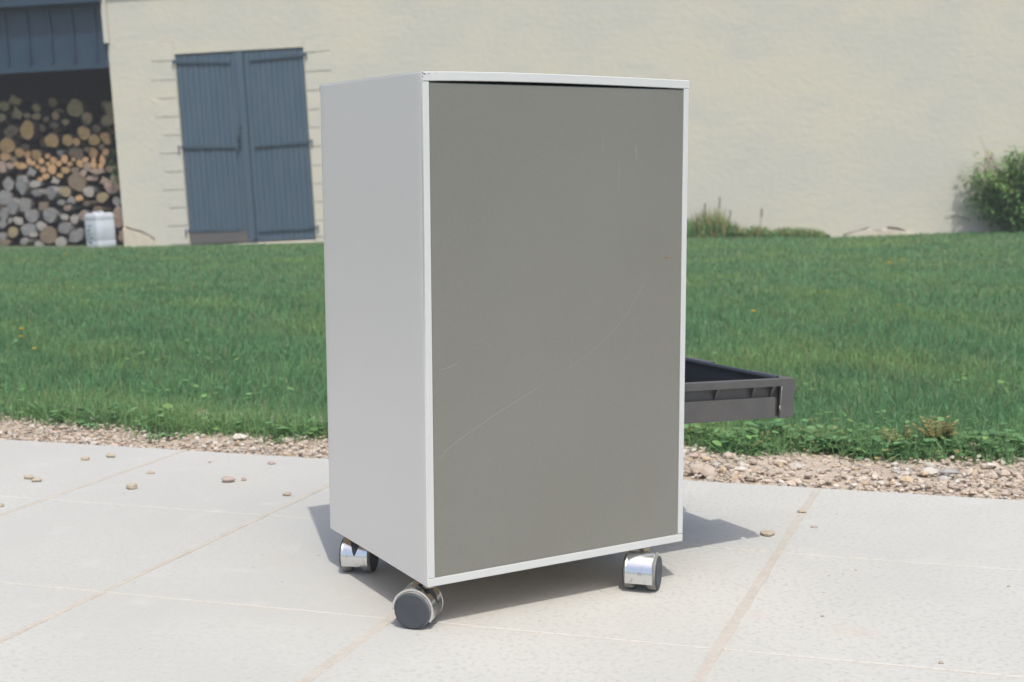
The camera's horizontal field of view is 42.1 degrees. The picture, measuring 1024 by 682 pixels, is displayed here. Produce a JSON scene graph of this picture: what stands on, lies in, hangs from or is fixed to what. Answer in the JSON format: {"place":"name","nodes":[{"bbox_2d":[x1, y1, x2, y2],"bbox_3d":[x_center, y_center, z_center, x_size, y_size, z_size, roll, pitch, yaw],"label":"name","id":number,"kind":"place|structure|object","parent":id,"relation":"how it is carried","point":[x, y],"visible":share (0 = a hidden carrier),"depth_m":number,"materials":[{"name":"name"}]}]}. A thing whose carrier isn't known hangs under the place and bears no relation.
{"place":"outdoors","nodes":[
{"label":"outdoors","id":0,"kind":"place"},
{"bbox_2d":[0,439,1023,681],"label":"paving","id":1,"kind":"structure","parent":0,"point":[915,612],"depth_m":1.95,"materials":[{"name":"beige concrete"}]},
{"bbox_2d":[0,440,1023,681],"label":"joint mortar","id":2,"kind":"object","parent":1,"relation":"on","point":[718,647],"visible":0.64,"depth_m":1.91,"materials":[{"name":"beige concrete"}]},
{"bbox_2d":[319,71,794,628],"bbox_3d":[0.077,-0.017,2.031,0.692,0.745,0.380,-5,9,-30],"label":"rolling cabinet","id":3,"kind":"object","parent":1,"relation":"on","point":[517,379],"visible":1,"depth_m":1.85,"materials":[{"name":"white metal"}]},
{"bbox_2d":[0,400,1023,499],"bbox_3d":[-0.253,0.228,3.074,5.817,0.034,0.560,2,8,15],"label":"gravel","id":4,"kind":"structure","parent":0,"point":[905,475],"depth_m":2.79,"materials":[{"name":"beige gravel"}]},
{"bbox_2d":[64,415,113,428],"bbox_3d":[-1.040,0.198,3.256,0.113,0.020,0.112,2,8,17],"label":"weed plant","id":5,"kind":"object","parent":4,"relation":"on","point":[85,424],"visible":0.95,"depth_m":3.25,"materials":[{"name":"green plant"}]},
{"bbox_2d":[738,418,795,439],"bbox_3d":[0.589,0.205,3.069,0.138,0.044,0.119,-5,9,-30],"label":"weed plant","id":6,"kind":"object","parent":4,"relation":"on","point":[780,425],"visible":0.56,"depth_m":3.07,"materials":[{"name":"green plant"}]},
{"bbox_2d":[787,426,860,451],"bbox_3d":[0.701,0.220,2.977,0.182,0.040,0.177,-5,9,-30],"label":"weed plant","id":7,"kind":"object","parent":4,"relation":"on","point":[820,441],"visible":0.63,"depth_m":2.94,"materials":[{"name":"green plant"}]},
{"bbox_2d":[878,425,916,450],"bbox_3d":[0.854,0.215,2.940,0.093,0.059,0.081,3,9,24],"label":"weed plant","id":8,"kind":"object","parent":4,"relation":"on","point":[907,431],"visible":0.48,"depth_m":2.94,"materials":[{"name":"green plant"}]},
{"bbox_2d":[912,416,957,449],"bbox_3d":[0.942,0.205,2.942,0.105,0.078,0.107,-5,9,-30],"label":"weed plant","id":9,"kind":"object","parent":4,"relation":"on","point":[941,429],"visible":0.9,"depth_m":2.94,"materials":[{"name":"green plant"}]},
{"bbox_2d":[969,429,1023,442],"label":"weed plant","id":10,"kind":"object","parent":4,"relation":"on","point":[993,431],"visible":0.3,"depth_m":2.99,"materials":[{"name":"green plant"}]},
{"bbox_2d":[0,229,1023,467],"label":"lawn","id":11,"kind":"structure","parent":0,"point":[83,244],"depth_m":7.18,"materials":[{"name":"plant"}]},
{"bbox_2d":[0,237,25,245],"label":"log","id":12,"kind":"object","parent":11,"relation":"on","point":[9,242],"visible":0.85,"depth_m":14.18,"materials":[{"name":"brown wood"}]},
{"bbox_2d":[0,231,19,239],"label":"log","id":13,"kind":"object","parent":12,"relation":"on","point":[4,236],"visible":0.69,"depth_m":14.15,"materials":[{"name":"grey wood"}]},
{"bbox_2d":[0,220,22,227],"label":"log","id":14,"kind":"object","parent":13,"relation":"on","point":[4,224],"visible":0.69,"depth_m":14.14,"materials":[{"name":"grey wood"}]},
{"bbox_2d":[0,207,24,220],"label":"log","id":15,"kind":"object","parent":14,"relation":"on","point":[5,215],"visible":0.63,"depth_m":14.12,"materials":[{"name":"grey wood"}]},
{"bbox_2d":[0,190,20,204],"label":"log","id":16,"kind":"object","parent":15,"relation":"on","point":[5,195],"visible":0.77,"depth_m":14.10,"materials":[{"name":"grey wood"}]},
{"bbox_2d":[2,176,16,190],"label":"log","id":17,"kind":"object","parent":16,"relation":"on","point":[9,183],"visible":0.91,"depth_m":14.12,"materials":[{"name":"grey wood"}]},
{"bbox_2d":[0,161,19,172],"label":"log","id":18,"kind":"object","parent":17,"relation":"on","point":[3,167],"visible":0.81,"depth_m":14.09,"materials":[{"name":"grey wood"}]},
{"bbox_2d":[0,152,15,160],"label":"log","id":19,"kind":"object","parent":18,"relation":"on","point":[5,156],"visible":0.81,"depth_m":14.11,"materials":[{"name":"brown wood"}]},
{"bbox_2d":[0,138,32,152],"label":"log","id":20,"kind":"object","parent":19,"relation":"on","point":[9,145],"visible":0.81,"depth_m":14.13,"materials":[{"name":"brown wood"}]},
{"bbox_2d":[13,216,23,224],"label":"log","id":21,"kind":"object","parent":14,"relation":"on","point":[17,220],"visible":0.87,"depth_m":14.12,"materials":[{"name":"grey wood"}]},
{"bbox_2d":[6,196,39,214],"bbox_3d":[-5.230,-1.458,14.291,0.175,0.184,0.423,0,8,21],"label":"log","id":22,"kind":"object","parent":21,"relation":"on","point":[13,206],"visible":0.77,"depth_m":14.10,"materials":[{"name":"grey wood"}]},
{"bbox_2d":[18,197,43,211],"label":"log","id":23,"kind":"object","parent":22,"relation":"on","point":[26,203],"visible":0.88,"depth_m":14.10,"materials":[{"name":"grey wood"}]},
{"bbox_2d":[16,174,52,194],"bbox_3d":[-5.128,-1.680,14.285,0.149,0.215,0.423,0,8,21],"label":"log","id":24,"kind":"object","parent":23,"relation":"on","point":[23,187],"visible":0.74,"depth_m":14.10,"materials":[{"name":"grey wood"}]},
{"bbox_2d":[8,226,21,237],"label":"log","id":25,"kind":"object","parent":12,"relation":"on","point":[14,231],"visible":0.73,"depth_m":14.13,"materials":[{"name":"beige wood"}]},
{"bbox_2d":[35,241,55,245],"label":"log","id":26,"kind":"object","parent":11,"relation":"on","point":[39,243],"visible":0.52,"depth_m":14.12,"materials":[{"name":"grey wood"}]},
{"bbox_2d":[19,237,40,244],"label":"log","id":27,"kind":"object","parent":26,"relation":"on","point":[28,240],"visible":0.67,"depth_m":14.13,"materials":[{"name":"grey wood"}]},
{"bbox_2d":[21,232,39,236],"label":"log","id":28,"kind":"object","parent":27,"relation":"on","point":[33,234],"visible":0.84,"depth_m":14.11,"materials":[{"name":"grey wood"}]},
{"bbox_2d":[21,223,39,235],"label":"log","id":29,"kind":"object","parent":28,"relation":"on","point":[27,229],"visible":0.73,"depth_m":14.11,"materials":[{"name":"grey wood"}]},
{"bbox_2d":[25,208,46,222],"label":"log","id":30,"kind":"object","parent":29,"relation":"on","point":[34,215],"visible":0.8,"depth_m":14.10,"materials":[{"name":"grey wood"}]},
{"bbox_2d":[40,225,63,243],"bbox_3d":[-4.949,-1.145,14.305,0.187,0.197,0.423,-4,8,-7],"label":"log","id":31,"kind":"object","parent":26,"relation":"on","point":[50,234],"visible":0.9,"depth_m":14.10,"materials":[{"name":"brown wood"}]},
{"bbox_2d":[43,207,78,222],"bbox_3d":[-4.838,-1.361,14.268,0.177,0.161,0.423,-1,8,16],"label":"log","id":32,"kind":"object","parent":31,"relation":"on","point":[51,215],"visible":0.79,"depth_m":14.08,"materials":[{"name":"grey wood"}]},
{"bbox_2d":[38,201,61,210],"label":"log","id":33,"kind":"object","parent":32,"relation":"on","point":[43,205],"visible":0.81,"depth_m":14.09,"materials":[{"name":"brown wood"}]},
{"bbox_2d":[57,199,79,205],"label":"log","id":34,"kind":"object","parent":32,"relation":"on","point":[62,202],"visible":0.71,"depth_m":14.05,"materials":[{"name":"grey wood"}]},
{"bbox_2d":[45,186,85,199],"bbox_3d":[-4.766,-1.590,14.224,0.199,0.146,0.423,2,9,33],"label":"log","id":35,"kind":"object","parent":34,"relation":"on","point":[53,193],"visible":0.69,"depth_m":14.06,"materials":[{"name":"grey wood"}]},
{"bbox_2d":[51,176,59,183],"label":"log","id":36,"kind":"object","parent":35,"relation":"on","point":[55,180],"visible":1,"depth_m":14.06,"materials":[{"name":"grey wood"}]},
{"bbox_2d":[42,173,63,179],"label":"log","id":37,"kind":"object","parent":36,"relation":"on","point":[45,176],"visible":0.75,"depth_m":14.12,"materials":[{"name":"brown wood"}]},
{"bbox_2d":[40,166,61,172],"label":"log","id":38,"kind":"object","parent":37,"relation":"on","point":[43,169],"visible":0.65,"depth_m":14.10,"materials":[{"name":"brown wood"}]},
{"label":"log","id":39,"kind":"object","parent":38,"relation":"on","visible":0},
{"bbox_2d":[38,158,50,163],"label":"log","id":40,"kind":"object","parent":39,"relation":"on","point":[42,160],"visible":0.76,"depth_m":14.09,"materials":[{"name":"brown wood"}]},
{"bbox_2d":[31,149,56,159],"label":"log","id":41,"kind":"object","parent":40,"relation":"on","point":[37,154],"visible":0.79,"depth_m":14.12,"materials":[{"name":"brown wood"}]},
{"bbox_2d":[40,136,58,148],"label":"log","id":42,"kind":"object","parent":41,"relation":"on","point":[43,144],"visible":0.41,"depth_m":14.36,"materials":[{"name":"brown wood"}]},
{"bbox_2d":[20,120,50,140],"bbox_3d":[-5.128,-2.264,14.290,0.172,0.219,0.423,-2,8,5],"label":"log","id":43,"kind":"object","parent":42,"relation":"on","point":[30,130],"visible":0.89,"depth_m":14.09,"materials":[{"name":"brown wood"}]},
{"bbox_2d":[31,113,51,119],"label":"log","id":44,"kind":"object","parent":43,"relation":"on","point":[38,116],"visible":0.74,"depth_m":14.16,"materials":[{"name":"wood"}]},
{"bbox_2d":[32,104,55,113],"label":"log","id":45,"kind":"object","parent":44,"relation":"on","point":[42,108],"visible":0.9,"depth_m":14.24,"materials":[{"name":"grey wood"}]},
{"bbox_2d":[47,164,62,173],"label":"log","id":46,"kind":"object","parent":36,"relation":"on","point":[53,169],"visible":0.84,"depth_m":14.09,"materials":[{"name":"brown wood"}]},
{"bbox_2d":[50,156,61,163],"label":"log","id":47,"kind":"object","parent":46,"relation":"on","point":[54,159],"visible":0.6,"depth_m":14.08,"materials":[{"name":"brown wood"}]},
{"bbox_2d":[61,155,76,163],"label":"log","id":48,"kind":"object","parent":47,"relation":"on","point":[66,159],"visible":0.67,"depth_m":14.07,"materials":[{"name":"brown wood"}]},
{"bbox_2d":[57,149,68,155],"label":"log","id":49,"kind":"object","parent":48,"relation":"on","point":[62,152],"visible":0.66,"depth_m":14.07,"materials":[{"name":"grey wood"}]},
{"bbox_2d":[44,133,66,147],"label":"log","id":50,"kind":"object","parent":49,"relation":"on","point":[52,139],"visible":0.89,"depth_m":14.08,"materials":[{"name":"brown wood"}]},
{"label":"log","id":51,"kind":"object","parent":50,"relation":"on","visible":0},
{"bbox_2d":[53,128,70,133],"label":"log","id":52,"kind":"object","parent":51,"relation":"on","point":[65,131],"visible":0.67,"depth_m":14.45,"materials":[{"name":"grey wood"}]},
{"bbox_2d":[50,122,72,128],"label":"log","id":53,"kind":"object","parent":52,"relation":"on","point":[56,125],"visible":0.78,"depth_m":14.20,"materials":[{"name":"grey wood"}]},
{"bbox_2d":[54,108,67,121],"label":"log","id":54,"kind":"object","parent":53,"relation":"on","point":[61,110],"visible":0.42,"depth_m":14.32,"materials":[{"name":"grey wood"}]},
{"bbox_2d":[49,98,67,108],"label":"log","id":55,"kind":"object","parent":54,"relation":"on","point":[58,103],"visible":0.95,"depth_m":14.34,"materials":[{"name":"grey wood"}]},
{"bbox_2d":[52,111,74,120],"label":"log","id":56,"kind":"object","parent":53,"relation":"on","point":[58,116],"visible":0.81,"depth_m":14.21,"materials":[{"name":"grey wood"}]},
{"bbox_2d":[61,119,82,125],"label":"log","id":57,"kind":"object","parent":53,"relation":"on","point":[71,122],"visible":0.94,"depth_m":14.26,"materials":[{"name":"grey wood"}]},
{"bbox_2d":[60,187,78,196],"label":"log","id":58,"kind":"object","parent":35,"relation":"on","point":[66,191],"visible":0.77,"depth_m":14.04,"materials":[{"name":"beige wood"}]},
{"bbox_2d":[66,195,77,203],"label":"log","id":59,"kind":"object","parent":34,"relation":"on","point":[71,199],"visible":0.9,"depth_m":14.03,"materials":[{"name":"grey wood"}]},
{"bbox_2d":[31,189,46,195],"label":"log","id":60,"kind":"object","parent":59,"relation":"on","point":[38,192],"visible":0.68,"depth_m":14.06,"materials":[{"name":"grey wood"}]},
{"bbox_2d":[30,180,55,187],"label":"log","id":61,"kind":"object","parent":60,"relation":"on","point":[35,184],"visible":0.9,"depth_m":14.10,"materials":[{"name":"grey wood"}]},
{"bbox_2d":[75,194,83,201],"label":"log","id":62,"kind":"object","parent":59,"relation":"on","point":[79,197],"visible":0.94,"depth_m":14.03,"materials":[{"name":"orange wood"}]},
{"bbox_2d":[68,172,100,192],"bbox_3d":[-4.580,-1.706,14.254,0.211,0.220,0.424,-2,8,4],"label":"log","id":63,"kind":"object","parent":62,"relation":"on","point":[77,182],"visible":0.73,"depth_m":14.05,"materials":[{"name":"brown wood"}]},
{"bbox_2d":[61,167,72,173],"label":"log","id":64,"kind":"object","parent":63,"relation":"on","point":[65,169],"visible":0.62,"depth_m":14.08,"materials":[{"name":"brown wood"}]},
{"bbox_2d":[67,162,77,166],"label":"log","id":65,"kind":"object","parent":64,"relation":"on","point":[74,164],"visible":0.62,"depth_m":14.08,"materials":[{"name":"brown wood"}]},
{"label":"log","id":66,"kind":"object","parent":65,"relation":"on","visible":0},
{"bbox_2d":[68,147,90,159],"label":"log","id":67,"kind":"object","parent":66,"relation":"on","point":[79,153],"visible":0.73,"depth_m":14.08,"materials":[{"name":"brown wood"}]},
{"bbox_2d":[73,137,93,146],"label":"log","id":68,"kind":"object","parent":67,"relation":"on","point":[79,142],"visible":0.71,"depth_m":14.05,"materials":[{"name":"brown wood"}]},
{"bbox_2d":[77,125,102,139],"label":"log","id":69,"kind":"object","parent":68,"relation":"on","point":[85,132],"visible":0.77,"depth_m":14.05,"materials":[{"name":"brown wood"}]},
{"bbox_2d":[82,112,105,123],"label":"log","id":70,"kind":"object","parent":69,"relation":"on","point":[91,118],"visible":0.88,"depth_m":14.15,"materials":[{"name":"brown wood"}]},
{"bbox_2d":[67,99,97,117],"bbox_3d":[-4.627,-2.504,14.323,0.190,0.201,0.423,-2,8,4],"label":"log","id":71,"kind":"object","parent":70,"relation":"on","point":[77,107],"visible":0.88,"depth_m":14.12,"materials":[{"name":"brown wood"}]},
{"bbox_2d":[55,235,82,245],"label":"log","id":72,"kind":"object","parent":11,"relation":"on","point":[62,241],"visible":0.73,"depth_m":14.11,"materials":[{"name":"grey wood"}]},
{"bbox_2d":[84,211,115,246],"bbox_3d":[-4.251,-1.155,13.714,0.256,0.374,0.226,3,10,39],"label":"canister","id":73,"kind":"object","parent":11,"relation":"on","point":[100,228],"visible":0.97,"depth_m":13.62,"materials":[{"name":"white plastic"}]},
{"bbox_2d":[118,230,123,241],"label":"log","id":74,"kind":"object","parent":11,"relation":"on","point":[120,237],"visible":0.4,"depth_m":14.06,"materials":[{"name":"brown wood"}]},
{"bbox_2d":[113,205,123,228],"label":"log","id":75,"kind":"object","parent":74,"relation":"on","point":[118,216],"visible":0.41,"depth_m":14.03,"materials":[{"name":"brown wood"}]},
{"bbox_2d":[0,0,1023,245],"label":"barn","id":76,"kind":"structure","parent":11,"relation":"on","point":[838,118],"depth_m":13.23,"materials":[{"name":"paint"}]},
{"bbox_2d":[172,52,248,243],"bbox_3d":[-3.082,-1.961,13.584,0.658,1.925,0.079,-2,8,4],"label":"door leaf","id":77,"kind":"structure","parent":76,"relation":"in","point":[207,82],"depth_m":13.58,"materials":[{"name":"blue paint"}]},
{"bbox_2d":[235,48,318,241],"bbox_3d":[-2.401,-1.986,13.520,0.762,1.925,0.103,-2,8,4],"label":"door leaf","id":78,"kind":"structure","parent":76,"relation":"in","point":[271,87],"depth_m":13.53,"materials":[{"name":"blue paint"}]},
{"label":"log","id":79,"kind":"object","parent":76,"relation":"on","visible":0},
{"bbox_2d":[69,227,86,241],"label":"log","id":80,"kind":"object","parent":79,"relation":"on","point":[78,235],"visible":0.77,"depth_m":14.08,"materials":[{"name":"grey wood"}]},
{"bbox_2d":[58,222,84,233],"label":"log","id":81,"kind":"object","parent":80,"relation":"on","point":[66,227],"visible":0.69,"depth_m":14.09,"materials":[{"name":"grey wood"}]},
{"bbox_2d":[60,212,80,220],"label":"log","id":82,"kind":"object","parent":81,"relation":"on","point":[65,217],"visible":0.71,"depth_m":14.08,"materials":[{"name":"grey wood"}]},
{"bbox_2d":[64,203,94,210],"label":"log","id":83,"kind":"object","parent":82,"relation":"on","point":[73,207],"visible":0.82,"depth_m":14.13,"materials":[{"name":"brown wood"}]},
{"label":"log","id":84,"kind":"object","parent":80,"relation":"on","visible":0},
{"bbox_2d":[92,205,116,212],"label":"log","id":85,"kind":"object","parent":84,"relation":"on","point":[109,208],"visible":0.54,"depth_m":14.07,"materials":[{"name":"brown wood"}]},
{"bbox_2d":[83,200,113,205],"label":"log","id":86,"kind":"object","parent":85,"relation":"on","point":[91,203],"visible":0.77,"depth_m":14.06,"materials":[{"name":"brown wood"}]},
{"bbox_2d":[83,185,106,196],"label":"log","id":87,"kind":"object","parent":86,"relation":"on","point":[90,191],"visible":0.81,"depth_m":14.01,"materials":[{"name":"grey wood"}]},
{"bbox_2d":[86,175,98,180],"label":"log","id":88,"kind":"object","parent":87,"relation":"on","point":[92,178],"visible":0.84,"depth_m":14.03,"materials":[{"name":"brown wood"}]},
{"bbox_2d":[88,168,105,174],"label":"log","id":89,"kind":"object","parent":88,"relation":"on","point":[95,171],"visible":0.89,"depth_m":14.02,"materials":[{"name":"brown wood"}]},
{"bbox_2d":[98,163,108,168],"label":"log","id":90,"kind":"object","parent":89,"relation":"on","point":[100,166],"visible":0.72,"depth_m":14.05,"materials":[{"name":"brown wood"}]},
{"bbox_2d":[100,154,117,165],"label":"log","id":91,"kind":"object","parent":90,"relation":"on","point":[105,160],"visible":0.8,"depth_m":14.11,"materials":[{"name":"brown wood"}]},
{"bbox_2d":[96,192,120,202],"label":"log","id":92,"kind":"object","parent":86,"relation":"on","point":[103,197],"visible":0.77,"depth_m":14.03,"materials":[{"name":"beige wood"}]},
{"bbox_2d":[104,180,120,193],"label":"log","id":93,"kind":"object","parent":92,"relation":"on","point":[110,187],"visible":0.79,"depth_m":14.03,"materials":[{"name":"brown wood"}]},
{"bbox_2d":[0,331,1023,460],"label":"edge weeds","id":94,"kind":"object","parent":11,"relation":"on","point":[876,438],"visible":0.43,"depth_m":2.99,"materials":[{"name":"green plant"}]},
{"bbox_2d":[687,205,830,237],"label":"wall weeds","id":95,"kind":"object","parent":11,"relation":"on","point":[709,226],"depth_m":13.13,"materials":[{"name":"green plant"}]},
{"bbox_2d":[959,135,1023,232],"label":"shrub","id":96,"kind":"object","parent":11,"relation":"on","point":[1007,210],"visible":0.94,"depth_m":12.78,"materials":[{"name":"green plant"}]},
{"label":"log","id":97,"kind":"object","parent":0,"visible":0},
{"bbox_2d":[0,113,23,123],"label":"log","id":98,"kind":"object","parent":97,"relation":"on","point":[5,117],"visible":0.88,"depth_m":14.27,"materials":[{"name":"brown wood"}]},
{"bbox_2d":[12,105,35,119],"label":"log","id":99,"kind":"object","parent":98,"relation":"on","point":[19,112],"visible":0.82,"depth_m":14.20,"materials":[{"name":"grey wood"}]},
{"bbox_2d":[7,94,38,105],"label":"log","id":100,"kind":"object","parent":99,"relation":"on","point":[20,99],"visible":0.96,"depth_m":14.21,"materials":[{"name":"grey wood"}]},
{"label":"log","id":101,"kind":"object","parent":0,"visible":0},
{"bbox_2d":[62,134,79,145],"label":"log","id":102,"kind":"object","parent":101,"relation":"on","point":[67,139],"visible":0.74,"depth_m":14.07,"materials":[{"name":"brown wood"}]},
{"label":"log","id":103,"kind":"object","parent":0,"visible":0},
{"bbox_2d":[104,137,115,144],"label":"log","id":104,"kind":"object","parent":103,"relation":"on","point":[109,141],"visible":0.81,"depth_m":14.02,"materials":[{"name":"brown wood"}]},
{"bbox_2d":[100,132,115,141],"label":"log","id":105,"kind":"object","parent":104,"relation":"on","point":[103,135],"visible":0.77,"depth_m":14.03,"materials":[{"name":"brown wood"}]},
{"bbox_2d":[107,128,114,133],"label":"log","id":106,"kind":"object","parent":105,"relation":"on","point":[111,130],"visible":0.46,"depth_m":14.32,"materials":[{"name":"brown wood"}]},
{"bbox_2d":[101,114,114,126],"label":"log","id":107,"kind":"object","parent":106,"relation":"on","point":[107,120],"visible":0.59,"depth_m":14.11,"materials":[{"name":"brown wood"}]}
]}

